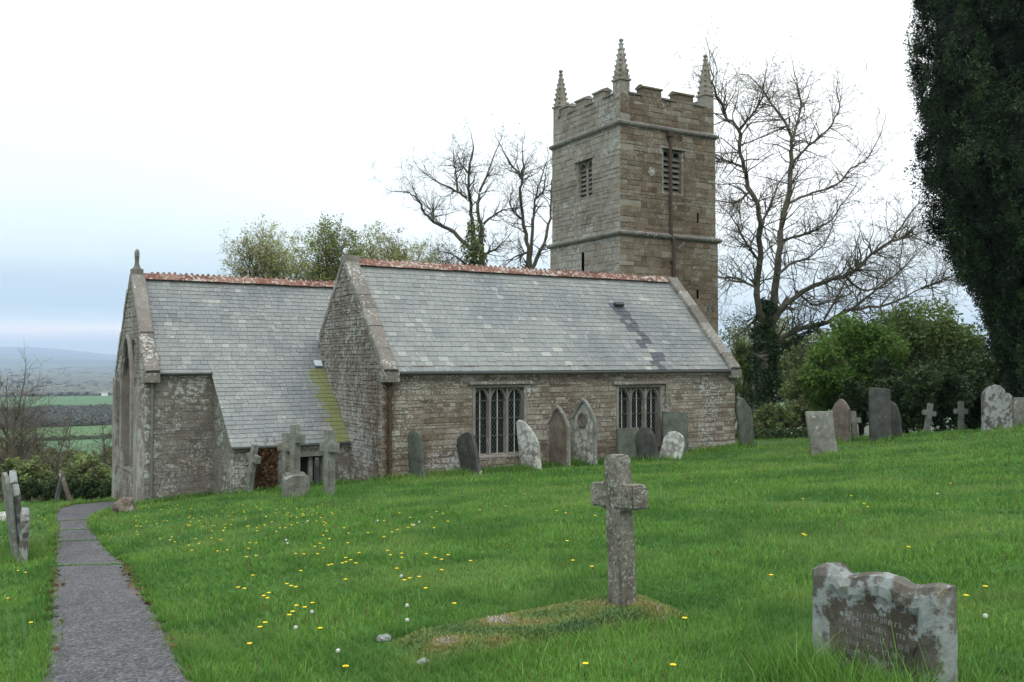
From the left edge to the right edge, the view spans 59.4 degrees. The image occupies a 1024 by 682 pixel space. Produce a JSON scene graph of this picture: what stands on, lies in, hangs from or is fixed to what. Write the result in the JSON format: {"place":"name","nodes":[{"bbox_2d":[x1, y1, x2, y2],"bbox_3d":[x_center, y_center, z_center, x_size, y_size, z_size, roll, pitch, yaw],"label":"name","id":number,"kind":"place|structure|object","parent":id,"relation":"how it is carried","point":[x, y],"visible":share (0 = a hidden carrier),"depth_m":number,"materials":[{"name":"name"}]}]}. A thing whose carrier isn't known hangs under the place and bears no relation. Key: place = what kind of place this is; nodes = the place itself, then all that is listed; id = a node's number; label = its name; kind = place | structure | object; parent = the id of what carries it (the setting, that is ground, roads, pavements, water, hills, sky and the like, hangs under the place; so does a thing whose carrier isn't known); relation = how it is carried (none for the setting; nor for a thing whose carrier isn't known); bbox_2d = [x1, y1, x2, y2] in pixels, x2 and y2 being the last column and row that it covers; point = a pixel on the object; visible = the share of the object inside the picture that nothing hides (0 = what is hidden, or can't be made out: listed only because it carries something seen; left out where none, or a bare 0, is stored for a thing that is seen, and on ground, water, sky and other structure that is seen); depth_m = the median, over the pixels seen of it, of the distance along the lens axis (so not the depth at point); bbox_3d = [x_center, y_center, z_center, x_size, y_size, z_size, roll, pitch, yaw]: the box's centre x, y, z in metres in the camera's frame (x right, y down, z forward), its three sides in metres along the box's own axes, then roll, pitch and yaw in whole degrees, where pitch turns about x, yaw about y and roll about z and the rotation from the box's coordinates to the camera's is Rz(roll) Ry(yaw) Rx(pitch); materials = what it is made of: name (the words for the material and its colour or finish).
{"place":"outdoors","nodes":[
{"label":"outdoors","id":0,"kind":"place"},
{"bbox_2d":[42,501,192,681],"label":"path","id":1,"kind":"structure","parent":0,"point":[106,627],"depth_m":7.18,"materials":[{"name":"grey asphalt"}]},
{"bbox_2d":[58,528,90,530],"bbox_3d":[-7.713,3.315,15.802,0.888,0.097,0.065,0,-1,16],"label":"drain strip","id":2,"kind":"object","parent":1,"relation":"on","point":[72,529],"visible":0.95,"depth_m":15.79,"materials":[{"name":"green plant"}]},
{"bbox_2d":[58,538,102,541],"bbox_3d":[-6.939,3.190,14.384,1.088,0.121,0.053,0,-1,21],"label":"drain strip","id":3,"kind":"object","parent":1,"relation":"on","point":[80,539],"visible":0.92,"depth_m":14.37,"materials":[{"name":"green plant"}]},
{"bbox_2d":[50,562,126,565],"bbox_3d":[-5.258,2.781,11.174,1.802,0.263,0.041,-1,-1,34],"label":"drain strip","id":4,"kind":"object","parent":1,"relation":"on","point":[89,564],"visible":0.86,"depth_m":11.15,"materials":[{"name":"green plant"}]},
{"bbox_2d":[45,501,176,650],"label":"fallen leaves","id":5,"kind":"object","parent":1,"relation":"on","point":[128,584],"visible":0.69,"depth_m":9.25,"materials":[{"name":"plant"}]},
{"bbox_2d":[0,0,989,354],"label":"sky","id":6,"kind":"structure","parent":0,"point":[150,127],"materials":[{"name":"white"}]},
{"bbox_2d":[0,347,1023,681],"bbox_3d":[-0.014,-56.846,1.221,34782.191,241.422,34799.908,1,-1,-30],"label":"ground","id":7,"kind":"structure","parent":0,"point":[36,357],"depth_m":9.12,"materials":[{"name":"green plant"}]},
{"bbox_2d":[0,512,6,520],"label":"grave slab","id":8,"kind":"structure","parent":7,"relation":"on","point":[3,514],"depth_m":18.25,"materials":[{"name":"white stone"}]},
{"bbox_2d":[1,472,18,559],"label":"headstone","id":9,"kind":"object","parent":7,"relation":"on","point":[10,516],"visible":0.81,"depth_m":12.88,"materials":[{"name":"grey stone"}]},
{"bbox_2d":[9,470,17,488],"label":"headstone","id":10,"kind":"object","parent":7,"relation":"on","point":[13,478],"visible":0.1,"depth_m":14.20,"materials":[{"name":"white stone"}]},
{"bbox_2d":[12,484,21,543],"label":"headstone","id":11,"kind":"object","parent":7,"relation":"on","point":[16,498],"visible":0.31,"depth_m":13.31,"materials":[{"name":"grey stone"}]},
{"bbox_2d":[0,436,34,463],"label":"shrub","id":12,"kind":"object","parent":7,"relation":"on","point":[16,449],"visible":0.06,"depth_m":61.25,"materials":[{"name":"green plant"}]},
{"bbox_2d":[18,507,29,562],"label":"headstone","id":13,"kind":"object","parent":7,"relation":"on","point":[24,532],"visible":0.77,"depth_m":12.71,"materials":[{"name":"grey stone"}]},
{"bbox_2d":[0,383,51,500],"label":"bare tree","id":14,"kind":"object","parent":7,"relation":"on","point":[23,453],"visible":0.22,"depth_m":37.97,"materials":[{"name":"brown plant"}]},
{"bbox_2d":[0,440,54,502],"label":"shrub","id":15,"kind":"object","parent":7,"relation":"on","point":[36,467],"visible":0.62,"depth_m":28.71,"materials":[{"name":"green plant"}]},
{"bbox_2d":[0,371,61,502],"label":"bare tree","id":16,"kind":"object","parent":7,"relation":"on","point":[6,450],"visible":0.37,"depth_m":35.97,"materials":[{"name":"brown plant"}]},
{"bbox_2d":[0,367,65,501],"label":"bare tree","id":17,"kind":"object","parent":7,"relation":"on","point":[21,440],"visible":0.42,"depth_m":37.06,"materials":[{"name":"brown plant"}]},
{"bbox_2d":[0,344,71,502],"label":"bare tree","id":18,"kind":"object","parent":7,"relation":"on","point":[16,413],"visible":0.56,"depth_m":33.97,"materials":[{"name":"brown plant"}]},
{"bbox_2d":[10,388,72,500],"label":"bare tree","id":19,"kind":"object","parent":7,"relation":"on","point":[42,445],"visible":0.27,"depth_m":40.01,"materials":[{"name":"brown plant"}]},
{"bbox_2d":[0,418,111,428],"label":"hedgerow","id":20,"kind":"object","parent":7,"relation":"on","point":[85,422],"visible":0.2,"depth_m":390.84,"materials":[{"name":"green plant"}]},
{"bbox_2d":[0,433,111,442],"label":"hedgerow","id":21,"kind":"object","parent":7,"relation":"on","point":[95,437],"visible":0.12,"depth_m":324.10,"materials":[{"name":"green plant"}]},
{"bbox_2d":[1,473,111,501],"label":"hedge","id":22,"kind":"object","parent":7,"relation":"on","point":[89,489],"visible":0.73,"depth_m":25.23,"materials":[{"name":"green plant"}]},
{"bbox_2d":[0,403,112,423],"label":"woodland","id":23,"kind":"object","parent":7,"relation":"on","point":[89,410],"visible":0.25,"depth_m":535.29,"materials":[{"name":"plant"}]},
{"bbox_2d":[0,366,114,396],"bbox_3d":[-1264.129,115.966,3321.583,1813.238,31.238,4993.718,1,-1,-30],"label":"woodland","id":24,"kind":"object","parent":7,"relation":"on","point":[88,380],"visible":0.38,"depth_m":1819.41,"materials":[{"name":"grey plant"}]},
{"bbox_2d":[54,471,64,500],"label":"headstone","id":25,"kind":"object","parent":7,"relation":"on","point":[58,490],"visible":0.66,"depth_m":23.36,"materials":[{"name":"stone"}]},
{"bbox_2d":[30,436,98,480],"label":"shrub","id":26,"kind":"object","parent":7,"relation":"on","point":[75,457],"visible":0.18,"depth_m":47.02,"materials":[{"name":"green plant"}]},
{"bbox_2d":[58,473,72,500],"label":"headstone","id":27,"kind":"object","parent":7,"relation":"on","point":[66,490],"visible":0.62,"depth_m":23.40,"materials":[{"name":"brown stone"}]},
{"bbox_2d":[29,405,102,498],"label":"bare tree","id":28,"kind":"object","parent":7,"relation":"on","point":[58,457],"visible":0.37,"depth_m":41.90,"materials":[{"name":"brown plant"}]},
{"bbox_2d":[39,399,98,496],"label":"bare tree","id":29,"kind":"object","parent":7,"relation":"on","point":[69,439],"visible":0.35,"depth_m":49.81,"materials":[{"name":"brown plant"}]},
{"bbox_2d":[53,445,111,499],"bbox_3d":[-13.007,4.402,27.904,2.191,2.416,2.209,0,-1,-5],"label":"shrub","id":30,"kind":"object","parent":7,"relation":"on","point":[85,466],"visible":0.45,"depth_m":27.54,"materials":[{"name":"green plant"}]},
{"bbox_2d":[69,401,111,499],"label":"bare tree","id":31,"kind":"object","parent":7,"relation":"on","point":[104,446],"visible":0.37,"depth_m":44.90,"materials":[{"name":"brown plant"}]},
{"bbox_2d":[89,441,111,499],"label":"shrub","id":32,"kind":"object","parent":7,"relation":"on","point":[102,454],"visible":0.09,"depth_m":54.21,"materials":[{"name":"green plant"}]},
{"bbox_2d":[12,495,219,681],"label":"grass tufts","id":33,"kind":"object","parent":7,"relation":"on","point":[53,528],"visible":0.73,"depth_m":7.62,"materials":[{"name":"green plant"}]},
{"bbox_2d":[112,497,134,513],"bbox_3d":[-7.959,3.456,18.398,0.442,0.536,0.434,1,-1,-30],"label":"boulder","id":34,"kind":"object","parent":7,"relation":"on","point":[126,503],"visible":0.62,"depth_m":18.29,"materials":[{"name":"brown stone"}]},
{"bbox_2d":[245,444,260,491],"bbox_3d":[-5.815,2.941,20.096,0.540,1.270,0.193,-1,-2,44],"label":"stone cross","id":35,"kind":"object","parent":7,"relation":"on","point":[252,457],"visible":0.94,"depth_m":20.06,"materials":[{"name":"grey stone"}]},
{"bbox_2d":[215,214,316,279],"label":"budding tree","id":36,"kind":"object","parent":7,"relation":"on","point":[267,264],"visible":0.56,"depth_m":43.19,"materials":[{"name":"green plant"}]},
{"bbox_2d":[277,433,289,474],"bbox_3d":[-5.023,2.748,19.947,0.531,1.417,0.140,-1,-2,40],"label":"stone cross","id":37,"kind":"object","parent":7,"relation":"on","point":[283,446],"visible":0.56,"depth_m":19.89,"materials":[{"name":"stone"}]},
{"bbox_2d":[281,424,308,489],"bbox_3d":[-4.630,2.543,19.151,0.500,1.527,0.552,0,-1,-22],"label":"stone cross","id":38,"kind":"object","parent":7,"relation":"on","point":[295,438],"visible":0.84,"depth_m":19.08,"materials":[{"name":"grey stone"}]},
{"bbox_2d":[282,474,309,496],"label":"headstone","id":39,"kind":"object","parent":7,"relation":"on","point":[296,483],"visible":0.74,"depth_m":17.74,"materials":[{"name":"grey stone"}]},
{"bbox_2d":[314,457,318,485],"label":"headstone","id":40,"kind":"object","parent":7,"relation":"on","point":[316,469],"visible":0.72,"depth_m":20.14,"materials":[{"name":"stone"}]},
{"bbox_2d":[319,429,339,494],"bbox_3d":[-3.568,2.451,17.553,0.172,1.439,0.508,1,-2,-44],"label":"stone cross","id":41,"kind":"object","parent":7,"relation":"on","point":[329,446],"visible":0.88,"depth_m":17.48,"materials":[{"name":"grey stone"}]},
{"bbox_2d":[276,211,414,281],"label":"budding tree","id":42,"kind":"object","parent":7,"relation":"on","point":[327,271],"visible":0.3,"depth_m":42.25,"materials":[{"name":"green plant"}]},
{"bbox_2d":[347,223,443,263],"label":"budding tree","id":43,"kind":"object","parent":7,"relation":"on","point":[396,247],"visible":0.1,"depth_m":46.55,"materials":[{"name":"green plant"}]},
{"bbox_2d":[408,430,425,478],"bbox_3d":[-2.136,2.619,20.022,0.102,1.279,0.683,1,-2,-43],"label":"headstone","id":44,"kind":"object","parent":7,"relation":"on","point":[415,453],"visible":0.88,"depth_m":19.96,"materials":[{"name":"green stone"}]},
{"bbox_2d":[112,38,741,503],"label":"church","id":45,"kind":"structure","parent":7,"relation":"on","point":[610,314],"depth_m":23.01,"materials":[{"name":"stone"}]},
{"bbox_2d":[119,334,134,473],"bbox_3d":[-9.686,1.558,22.883,0.360,3.489,1.728,1,-1,-32],"label":"window","id":46,"kind":"structure","parent":45,"relation":"in","point":[127,374],"depth_m":23.43,"materials":[{"name":"stone"}]},
{"bbox_2d":[254,436,280,489],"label":"climbing plant","id":47,"kind":"object","parent":45,"relation":"attached to","point":[269,475],"visible":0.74,"depth_m":20.46,"materials":[{"name":"brown plant"}]},
{"bbox_2d":[277,451,323,487],"bbox_3d":[-4.960,3.003,21.106,1.328,0.810,0.280,1,-1,-32],"label":"window","id":48,"kind":"structure","parent":45,"relation":"in","point":[307,459],"depth_m":21.24,"materials":[{"name":"grey stone"}]},
{"bbox_2d":[359,375,401,477],"bbox_3d":[-3.156,1.952,20.281,1.392,2.366,0.476,-1,-2,39],"label":"wall creeper","id":49,"kind":"object","parent":45,"relation":"attached to","point":[387,430],"depth_m":19.92,"materials":[{"name":"brown plant"}]},
{"bbox_2d":[468,380,532,458],"bbox_3d":[-0.320,1.853,21.433,1.717,1.824,0.347,1,-1,-30],"label":"window","id":50,"kind":"structure","parent":45,"relation":"in","point":[496,409],"depth_m":21.53,"materials":[{"name":"stone"}]},
{"bbox_2d":[613,380,668,448],"bbox_3d":[3.312,1.916,23.514,1.771,1.747,0.348,1,-1,-30],"label":"window","id":51,"kind":"structure","parent":45,"relation":"in","point":[641,406],"depth_m":23.66,"materials":[{"name":"stone"}]},
{"bbox_2d":[406,233,470,264],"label":"budding tree","id":52,"kind":"object","parent":7,"relation":"on","point":[440,255],"visible":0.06,"depth_m":49.83,"materials":[{"name":"green plant"}]},
{"bbox_2d":[367,116,538,265],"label":"bare tree","id":53,"kind":"object","parent":7,"relation":"on","point":[475,248],"visible":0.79,"depth_m":46.09,"materials":[{"name":"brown plant"}]},
{"bbox_2d":[457,432,481,474],"bbox_3d":[-0.969,2.684,20.458,0.136,1.212,0.960,1,-2,-38],"label":"headstone","id":54,"kind":"object","parent":7,"relation":"on","point":[468,452],"visible":0.78,"depth_m":20.39,"materials":[{"name":"stone"}]},
{"bbox_2d":[472,108,551,268],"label":"bare tree","id":55,"kind":"object","parent":7,"relation":"on","point":[529,251],"visible":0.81,"depth_m":45.06,"materials":[{"name":"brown plant"}]},
{"bbox_2d":[0,419,1023,566],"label":"grass tufts","id":56,"kind":"object","parent":7,"relation":"on","point":[575,462],"visible":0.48,"depth_m":20.89,"materials":[{"name":"green plant"}]},
{"bbox_2d":[516,420,541,469],"bbox_3d":[0.409,2.558,21.303,0.748,1.356,0.112,-1,-2,38],"label":"headstone","id":57,"kind":"object","parent":7,"relation":"on","point":[529,447],"visible":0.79,"depth_m":21.28,"materials":[{"name":"white stone"}]},
{"bbox_2d":[376,593,688,667],"bbox_3d":[0.189,1.918,6.041,2.055,0.254,0.864,1,-1,-23],"label":"grave mound","id":58,"kind":"object","parent":7,"relation":"on","point":[555,618],"visible":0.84,"depth_m":5.92,"materials":[{"name":"green plant"}]},
{"bbox_2d":[590,454,648,606],"bbox_3d":[0.752,1.439,6.337,0.174,1.275,0.489,1,-1,-34],"label":"stone cross","id":59,"kind":"object","parent":58,"relation":"on","point":[618,496],"visible":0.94,"depth_m":6.26,"materials":[{"name":"stone"}]},
{"bbox_2d":[360,581,715,677],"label":"grass tufts","id":60,"kind":"object","parent":7,"relation":"on","point":[642,623],"visible":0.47,"depth_m":5.80,"materials":[{"name":"green plant"}]},
{"bbox_2d":[547,405,570,466],"bbox_3d":[1.136,2.389,21.827,0.160,1.661,0.808,1,-2,-44],"label":"memorial stone","id":61,"kind":"object","parent":7,"relation":"on","point":[559,437],"visible":0.86,"depth_m":21.78,"materials":[{"name":"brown stone"}]},
{"bbox_2d":[571,398,596,464],"bbox_3d":[1.781,2.311,22.140,0.170,1.805,0.858,1,-2,-44],"label":"memorial stone","id":62,"kind":"object","parent":7,"relation":"on","point":[583,431],"visible":0.93,"depth_m":22.10,"materials":[{"name":"grey stone"}]},
{"bbox_2d":[616,427,638,458],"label":"headstone","id":63,"kind":"object","parent":7,"relation":"on","point":[626,441],"visible":0.71,"depth_m":22.54,"materials":[{"name":"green stone"}]},
{"bbox_2d":[636,428,658,459],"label":"headstone","id":64,"kind":"object","parent":7,"relation":"on","point":[646,442],"visible":0.77,"depth_m":22.56,"materials":[{"name":"stone"}]},
{"bbox_2d":[659,431,684,458],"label":"headstone","id":65,"kind":"object","parent":7,"relation":"on","point":[673,443],"visible":0.78,"depth_m":22.53,"materials":[{"name":"white stone"}]},
{"bbox_2d":[662,411,688,454],"bbox_3d":[4.287,2.516,23.542,0.819,1.358,0.201,1,-1,-24],"label":"headstone","id":66,"kind":"object","parent":7,"relation":"on","point":[675,421],"visible":0.51,"depth_m":23.56,"materials":[{"name":"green stone"}]},
{"bbox_2d":[733,338,753,434],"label":"shrub","id":67,"kind":"object","parent":7,"relation":"on","point":[744,368],"visible":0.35,"depth_m":43.62,"materials":[{"name":"green plant"}]},
{"bbox_2d":[736,398,753,444],"bbox_3d":[6.559,2.378,25.212,0.858,1.598,0.114,1,-2,-44],"label":"headstone","id":68,"kind":"object","parent":7,"relation":"on","point":[744,422],"visible":0.84,"depth_m":25.09,"materials":[{"name":"grey stone"}]},
{"bbox_2d":[718,303,795,400],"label":"shrub","id":69,"kind":"object","parent":7,"relation":"on","point":[748,342],"visible":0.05,"depth_m":59.70,"materials":[{"name":"green plant"}]},
{"bbox_2d":[753,398,812,428],"bbox_3d":[10.521,3.159,35.840,3.152,2.144,3.299,1,-1,-30],"label":"shrub","id":70,"kind":"object","parent":7,"relation":"on","point":[791,415],"visible":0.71,"depth_m":35.49,"materials":[{"name":"green plant"}]},
{"bbox_2d":[735,427,865,439],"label":"ground cover","id":71,"kind":"object","parent":7,"relation":"on","point":[767,433],"visible":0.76,"depth_m":31.82,"materials":[{"name":"green plant"}]},
{"bbox_2d":[777,362,831,409],"bbox_3d":[12.543,2.571,38.019,2.826,3.693,2.163,1,-1,-30],"label":"shrub","id":72,"kind":"object","parent":7,"relation":"on","point":[794,394],"visible":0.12,"depth_m":38.11,"materials":[{"name":"green plant"}]},
{"bbox_2d":[659,9,975,421],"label":"bare ash tree","id":73,"kind":"object","parent":7,"relation":"on","point":[769,311],"visible":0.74,"depth_m":41.70,"materials":[{"name":"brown plant"}]},
{"bbox_2d":[771,329,864,408],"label":"shrub","id":74,"kind":"object","parent":7,"relation":"on","point":[783,365],"visible":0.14,"depth_m":49.56,"materials":[{"name":"green plant"}]},
{"bbox_2d":[805,411,837,455],"bbox_3d":[7.415,2.290,21.474,0.799,1.219,0.172,0,-1,-9],"label":"headstone","id":75,"kind":"object","parent":7,"relation":"on","point":[821,431],"visible":0.84,"depth_m":21.44,"materials":[{"name":"grey stone"}]},
{"bbox_2d":[832,399,849,441],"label":"headstone","id":76,"kind":"object","parent":7,"relation":"on","point":[841,413],"visible":0.76,"depth_m":24.38,"materials":[{"name":"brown stone"}]},
{"bbox_2d":[794,311,911,435],"bbox_3d":[12.478,1.273,32.924,4.155,4.857,3.616,1,-1,-30],"label":"shrub","id":77,"kind":"object","parent":7,"relation":"on","point":[862,345],"visible":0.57,"depth_m":32.48,"materials":[{"name":"green plant"}]},
{"bbox_2d":[850,411,860,437],"bbox_3d":[9.493,2.435,24.954,0.411,0.979,0.126,0,-1,0],"label":"stone cross","id":78,"kind":"object","parent":7,"relation":"on","point":[854,420],"visible":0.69,"depth_m":24.90,"materials":[{"name":"grey stone"}]},
{"bbox_2d":[725,604,1023,681],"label":"grass tufts","id":79,"kind":"object","parent":7,"relation":"on","point":[784,665],"visible":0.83,"depth_m":4.18,"materials":[{"name":"green plant"}]},
{"bbox_2d":[868,387,891,441],"bbox_3d":[9.620,1.994,23.459,0.704,1.567,0.116,0,-1,-19],"label":"headstone","id":80,"kind":"object","parent":7,"relation":"on","point":[879,412],"visible":0.86,"depth_m":23.40,"materials":[{"name":"stone"}]},
{"bbox_2d":[812,562,957,681],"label":"headstone","id":81,"kind":"object","parent":7,"relation":"on","point":[845,598],"visible":0.79,"depth_m":4.18,"materials":[{"name":"grey stone"}]},
{"bbox_2d":[891,401,901,437],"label":"headstone","id":82,"kind":"object","parent":7,"relation":"on","point":[896,424],"visible":0.45,"depth_m":24.14,"materials":[{"name":"stone"}]},
{"bbox_2d":[838,352,978,433],"bbox_3d":[13.600,1.875,30.949,4.533,3.126,4.259,0,-1,5],"label":"shrub","id":83,"kind":"object","parent":7,"relation":"on","point":[916,387],"visible":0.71,"depth_m":30.03,"materials":[{"name":"green plant"}]},
{"bbox_2d":[869,297,989,427],"bbox_3d":[16.595,1.260,36.065,4.820,6.145,4.043,-1,-1,29],"label":"shrub","id":84,"kind":"object","parent":7,"relation":"on","point":[942,334],"visible":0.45,"depth_m":34.96,"materials":[{"name":"green plant"}]},
{"bbox_2d":[922,403,936,431],"bbox_3d":[12.529,2.413,26.954,0.418,1.109,0.127,0,-1,0],"label":"stone cross","id":85,"kind":"object","parent":7,"relation":"on","point":[928,412],"visible":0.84,"depth_m":26.90,"materials":[{"name":"grey stone"}]},
{"bbox_2d":[953,401,967,429],"bbox_3d":[13.484,2.357,26.956,0.404,1.086,0.126,0,-1,0],"label":"stone cross","id":86,"kind":"object","parent":7,"relation":"on","point":[960,410],"visible":0.87,"depth_m":26.90,"materials":[{"name":"grey stone"}]},
{"bbox_2d":[902,0,1023,396],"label":"yew tree","id":87,"kind":"object","parent":7,"relation":"on","point":[970,106],"visible":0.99,"depth_m":24.41,"materials":[{"name":"green plant"}]},
{"bbox_2d":[940,346,1014,430],"bbox_3d":[17.243,1.997,31.814,4.356,3.650,3.663,1,-1,-30],"label":"shrub","id":88,"kind":"object","parent":7,"relation":"on","point":[981,374],"visible":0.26,"depth_m":31.39,"materials":[{"name":"green plant"}]},
{"bbox_2d":[981,385,1011,431],"bbox_3d":[12.402,1.779,22.968,0.799,1.332,0.133,0,-1,-6],"label":"headstone","id":89,"kind":"object","parent":7,"relation":"on","point":[996,403],"visible":0.8,"depth_m":22.91,"materials":[{"name":"grey stone"}]},
{"bbox_2d":[1012,397,1023,426],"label":"headstone","id":90,"kind":"object","parent":7,"relation":"on","point":[1017,409],"visible":0.8,"depth_m":24.11,"materials":[{"name":"grey stone"}]}
]}

